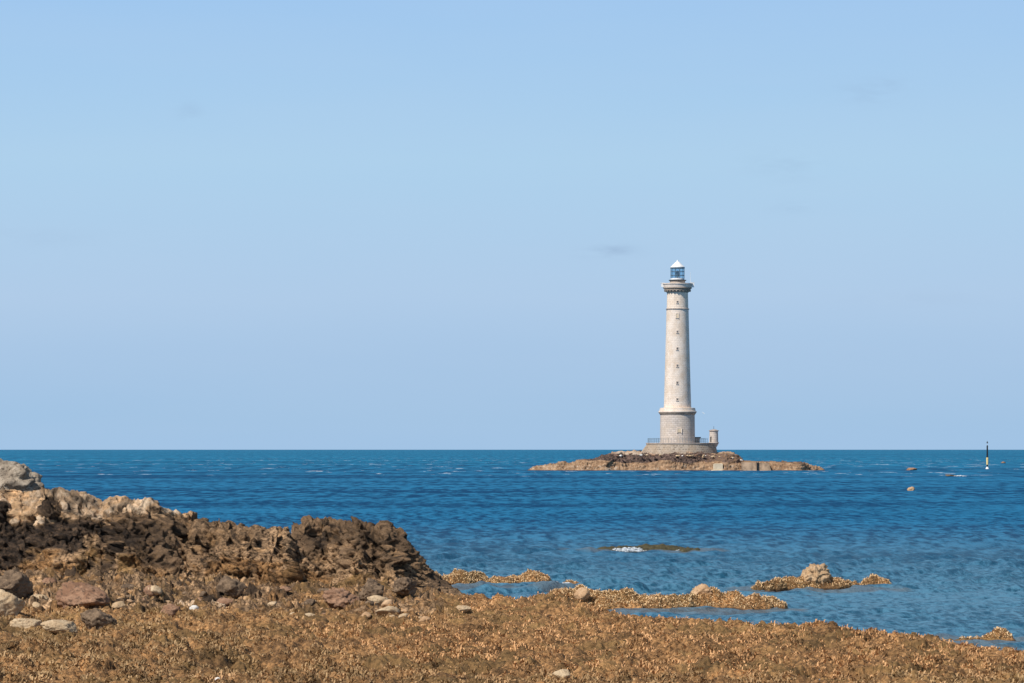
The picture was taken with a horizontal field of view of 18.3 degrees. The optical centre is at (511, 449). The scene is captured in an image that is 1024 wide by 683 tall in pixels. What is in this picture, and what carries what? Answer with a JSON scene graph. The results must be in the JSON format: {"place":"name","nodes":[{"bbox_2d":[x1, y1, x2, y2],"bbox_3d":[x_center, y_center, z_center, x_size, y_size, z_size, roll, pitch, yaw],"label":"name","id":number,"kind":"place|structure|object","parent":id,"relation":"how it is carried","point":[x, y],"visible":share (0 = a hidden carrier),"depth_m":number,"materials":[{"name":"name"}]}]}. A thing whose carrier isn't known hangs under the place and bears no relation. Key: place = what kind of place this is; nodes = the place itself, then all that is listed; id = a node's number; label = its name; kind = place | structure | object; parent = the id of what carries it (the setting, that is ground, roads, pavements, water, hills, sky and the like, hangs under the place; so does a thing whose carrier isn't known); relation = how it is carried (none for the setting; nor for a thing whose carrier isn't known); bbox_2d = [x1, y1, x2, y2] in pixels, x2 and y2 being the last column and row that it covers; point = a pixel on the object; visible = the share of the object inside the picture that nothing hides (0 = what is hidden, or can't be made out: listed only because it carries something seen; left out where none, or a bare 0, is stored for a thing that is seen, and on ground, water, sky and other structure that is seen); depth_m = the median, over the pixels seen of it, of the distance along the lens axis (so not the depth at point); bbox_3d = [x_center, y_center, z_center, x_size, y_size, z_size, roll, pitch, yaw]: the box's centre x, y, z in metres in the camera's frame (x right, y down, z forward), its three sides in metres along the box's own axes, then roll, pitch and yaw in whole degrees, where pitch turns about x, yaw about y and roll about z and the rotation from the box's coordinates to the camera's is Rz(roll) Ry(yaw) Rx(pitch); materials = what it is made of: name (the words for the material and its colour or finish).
{"place":"outdoors","nodes":[
{"label":"outdoors","id":0,"kind":"place"},
{"bbox_2d":[0,450,1023,679],"bbox_3d":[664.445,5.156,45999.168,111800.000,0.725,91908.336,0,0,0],"label":"sea","id":1,"kind":"structure","parent":0,"point":[940,550],"depth_m":256.00,"materials":[{"name":"liquid"}]},
{"bbox_2d":[436,570,550,584],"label":"rock reef","id":2,"kind":"object","parent":1,"relation":"in","point":[468,580],"visible":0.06,"depth_m":122.25},
{"bbox_2d":[617,547,646,551],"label":"foam","id":3,"kind":"object","parent":1,"relation":"on","point":[629,549],"visible":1,"depth_m":162.21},
{"bbox_2d":[597,543,699,551],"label":"rock reef","id":4,"kind":"object","parent":1,"relation":"in","point":[646,546],"visible":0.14,"depth_m":163.82},
{"bbox_2d":[528,449,823,470],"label":"rocky islet","id":5,"kind":"object","parent":1,"relation":"in","point":[626,461],"visible":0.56,"depth_m":787.43,"materials":[{"name":"brown stone"}]},
{"bbox_2d":[642,260,718,453],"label":"lighthouse","id":6,"kind":"object","parent":5,"relation":"on","point":[677,412],"visible":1,"depth_m":797.19,"materials":[{"name":"stone"}]},
{"bbox_2d":[711,463,722,470],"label":"concrete block","id":7,"kind":"structure","parent":5,"relation":"on","point":[717,466],"depth_m":784.60,"materials":[{"name":"beige concrete"}]},
{"bbox_2d":[740,462,770,470],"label":"landing wall","id":8,"kind":"structure","parent":5,"relation":"on","point":[750,466],"depth_m":784.91,"materials":[{"name":"concrete"}]},
{"bbox_2d":[752,576,888,591],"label":"rock reef","id":9,"kind":"object","parent":1,"relation":"in","point":[779,589],"visible":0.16,"depth_m":118.75},
{"bbox_2d":[800,563,831,584],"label":"boulder","id":10,"kind":"object","parent":9,"relation":"on","point":[818,573],"visible":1,"depth_m":119.06,"materials":[{"name":"beige stone"}]},
{"bbox_2d":[946,628,1015,640],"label":"rock reef","id":11,"kind":"object","parent":1,"relation":"in","point":[1000,638],"visible":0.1,"depth_m":86.55},
{"bbox_2d":[986,441,988,468],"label":"beacon","id":12,"kind":"object","parent":1,"relation":"in","point":[987,457],"visible":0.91,"depth_m":849.80,"materials":[{"name":"white paint"}]},
{"bbox_2d":[0,565,1023,682],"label":"ground","id":13,"kind":"structure","parent":0,"point":[174,588],"depth_m":77.50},
{"bbox_2d":[0,589,24,616],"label":"boulder","id":14,"kind":"object","parent":13,"relation":"on","point":[11,604],"visible":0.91,"depth_m":83.54,"materials":[{"name":"beige stone"}]},
{"bbox_2d":[0,569,33,598],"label":"boulder","id":15,"kind":"object","parent":13,"relation":"on","point":[16,583],"visible":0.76,"depth_m":94.83,"materials":[{"name":"grey stone"}]},
{"bbox_2d":[9,618,41,628],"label":"boulder","id":16,"kind":"object","parent":13,"relation":"on","point":[22,622],"visible":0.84,"depth_m":79.16,"materials":[{"name":"beige stone"}]},
{"bbox_2d":[32,602,40,607],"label":"stone","id":17,"kind":"object","parent":13,"relation":"on","point":[36,604],"visible":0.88,"depth_m":89.05,"materials":[{"name":"beige stone"}]},
{"bbox_2d":[32,594,47,599],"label":"stone","id":18,"kind":"object","parent":13,"relation":"on","point":[40,595],"visible":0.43,"depth_m":93.46,"materials":[{"name":"beige stone"}]},
{"bbox_2d":[42,577,56,584],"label":"stone","id":19,"kind":"object","parent":13,"relation":"on","point":[47,580],"visible":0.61,"depth_m":98.50,"materials":[{"name":"stone"}]},
{"bbox_2d":[40,620,77,633],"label":"boulder","id":20,"kind":"object","parent":13,"relation":"on","point":[56,626],"visible":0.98,"depth_m":75.65,"materials":[{"name":"beige stone"}]},
{"bbox_2d":[55,581,109,608],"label":"boulder","id":21,"kind":"object","parent":13,"relation":"on","point":[75,594],"visible":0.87,"depth_m":88.05,"materials":[{"name":"stone"}]},
{"bbox_2d":[80,608,117,629],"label":"boulder","id":22,"kind":"object","parent":13,"relation":"on","point":[96,617],"visible":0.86,"depth_m":78.79,"materials":[{"name":"grey stone"}]},
{"bbox_2d":[111,601,125,608],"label":"stone","id":23,"kind":"object","parent":13,"relation":"on","point":[118,604],"visible":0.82,"depth_m":89.17,"materials":[{"name":"beige stone"}]},
{"bbox_2d":[121,583,136,588],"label":"stone","id":24,"kind":"object","parent":13,"relation":"on","point":[128,585],"visible":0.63,"depth_m":98.18,"materials":[{"name":"brown stone"}]},
{"bbox_2d":[143,585,154,596],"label":"stone","id":25,"kind":"object","parent":13,"relation":"on","point":[147,591],"visible":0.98,"depth_m":93.59,"materials":[{"name":"beige stone"}]},
{"bbox_2d":[0,485,306,585],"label":"rock outcrop","id":26,"kind":"object","parent":13,"relation":"on","point":[61,530],"visible":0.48,"depth_m":105.99,"materials":[{"name":"brown stone"}]},
{"bbox_2d":[0,458,44,491],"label":"boulder","id":27,"kind":"object","parent":26,"relation":"on","point":[23,477],"visible":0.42,"depth_m":110.37,"materials":[{"name":"grey stone"}]},
{"bbox_2d":[148,585,162,594],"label":"stone","id":28,"kind":"object","parent":13,"relation":"on","point":[156,590],"visible":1,"depth_m":93.57,"materials":[{"name":"beige stone"}]},
{"bbox_2d":[161,603,180,616],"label":"boulder","id":29,"kind":"object","parent":13,"relation":"on","point":[171,609],"visible":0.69,"depth_m":86.29,"materials":[{"name":"stone"}]},
{"bbox_2d":[189,605,198,609],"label":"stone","id":30,"kind":"object","parent":13,"relation":"on","point":[193,607],"visible":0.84,"depth_m":86.76,"materials":[{"name":"white stone"}]},
{"bbox_2d":[199,591,206,596],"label":"stone","id":31,"kind":"object","parent":13,"relation":"on","point":[202,593],"visible":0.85,"depth_m":97.10,"materials":[{"name":"stone"}]},
{"bbox_2d":[217,597,232,605],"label":"stone","id":32,"kind":"object","parent":13,"relation":"on","point":[223,600],"visible":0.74,"depth_m":91.21,"materials":[{"name":"stone"}]},
{"bbox_2d":[216,576,247,597],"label":"boulder","id":33,"kind":"object","parent":13,"relation":"on","point":[230,587],"visible":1,"depth_m":96.96,"materials":[{"name":"grey stone"}]},
{"bbox_2d":[267,601,276,605],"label":"stone","id":34,"kind":"object","parent":13,"relation":"on","point":[272,603],"visible":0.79,"depth_m":91.56,"materials":[{"name":"beige stone"}]},
{"bbox_2d":[280,586,291,591],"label":"stone","id":35,"kind":"object","parent":13,"relation":"on","point":[287,589],"visible":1,"depth_m":98.35,"materials":[{"name":"beige stone"}]},
{"bbox_2d":[304,599,315,605],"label":"stone","id":36,"kind":"object","parent":13,"relation":"on","point":[311,601],"visible":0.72,"depth_m":93.78,"materials":[{"name":"stone"}]},
{"bbox_2d":[317,588,328,593],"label":"stone","id":37,"kind":"object","parent":13,"relation":"on","point":[319,590],"visible":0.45,"depth_m":98.62,"materials":[{"name":"grey stone"}]},
{"bbox_2d":[322,587,359,608],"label":"boulder","id":38,"kind":"object","parent":13,"relation":"on","point":[335,598],"visible":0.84,"depth_m":94.09,"materials":[{"name":"stone"}]},
{"bbox_2d":[361,612,370,617],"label":"stone","id":39,"kind":"object","parent":13,"relation":"on","point":[368,614],"visible":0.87,"depth_m":88.58,"materials":[{"name":"beige stone"}]},
{"bbox_2d":[358,578,383,600],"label":"boulder","id":40,"kind":"object","parent":13,"relation":"on","point":[371,587],"visible":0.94,"depth_m":97.27,"materials":[{"name":"grey stone"}]},
{"bbox_2d":[367,595,387,604],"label":"boulder","id":41,"kind":"object","parent":13,"relation":"on","point":[376,599],"visible":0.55,"depth_m":96.92,"materials":[{"name":"beige stone"}]},
{"bbox_2d":[291,515,464,594],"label":"rock outcrop","id":42,"kind":"object","parent":13,"relation":"on","point":[360,552],"visible":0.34,"depth_m":107.23,"materials":[{"name":"brown stone"}]},
{"bbox_2d":[381,599,392,606],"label":"stone","id":43,"kind":"object","parent":13,"relation":"on","point":[385,603],"visible":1,"depth_m":91.55,"materials":[{"name":"beige stone"}]},
{"bbox_2d":[375,606,399,615],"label":"boulder","id":44,"kind":"object","parent":13,"relation":"on","point":[386,610],"visible":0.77,"depth_m":90.98,"materials":[{"name":"beige stone"}]},
{"bbox_2d":[392,577,416,595],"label":"boulder","id":45,"kind":"object","parent":13,"relation":"on","point":[403,586],"visible":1,"depth_m":101.17,"materials":[{"name":"grey stone"}]},
{"bbox_2d":[418,616,429,621],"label":"stone","id":46,"kind":"object","parent":13,"relation":"on","point":[423,618],"visible":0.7,"depth_m":88.83,"materials":[{"name":"beige stone"}]},
{"bbox_2d":[456,605,470,612],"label":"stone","id":47,"kind":"object","parent":13,"relation":"on","point":[464,608],"visible":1,"depth_m":92.92,"materials":[{"name":"beige stone"}]},
{"bbox_2d":[0,568,1023,682],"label":"seaweed","id":48,"kind":"object","parent":13,"relation":"on","point":[207,679],"visible":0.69,"depth_m":74.78,"materials":[{"name":"brown plant"}]},
{"bbox_2d":[552,669,569,678],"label":"boulder","id":49,"kind":"object","parent":13,"relation":"on","point":[565,673],"visible":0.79,"depth_m":66.81,"materials":[{"name":"beige stone"}]},
{"bbox_2d":[554,585,787,609],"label":"rock reef","id":50,"kind":"object","parent":13,"relation":"on","point":[764,606],"visible":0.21,"depth_m":104.13},
{"bbox_2d":[574,587,589,600],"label":"boulder","id":51,"kind":"object","parent":50,"relation":"on","point":[582,593],"visible":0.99,"depth_m":103.90,"materials":[{"name":"beige stone"}]},
{"bbox_2d":[691,584,712,594],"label":"boulder","id":52,"kind":"object","parent":50,"relation":"on","point":[702,589],"visible":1,"depth_m":105.20,"materials":[{"name":"beige stone"}]},
{"bbox_2d":[0,0,1023,449],"label":"sky","id":53,"kind":"structure","parent":0,"point":[225,224],"materials":[{"name":"blue"}]}
]}

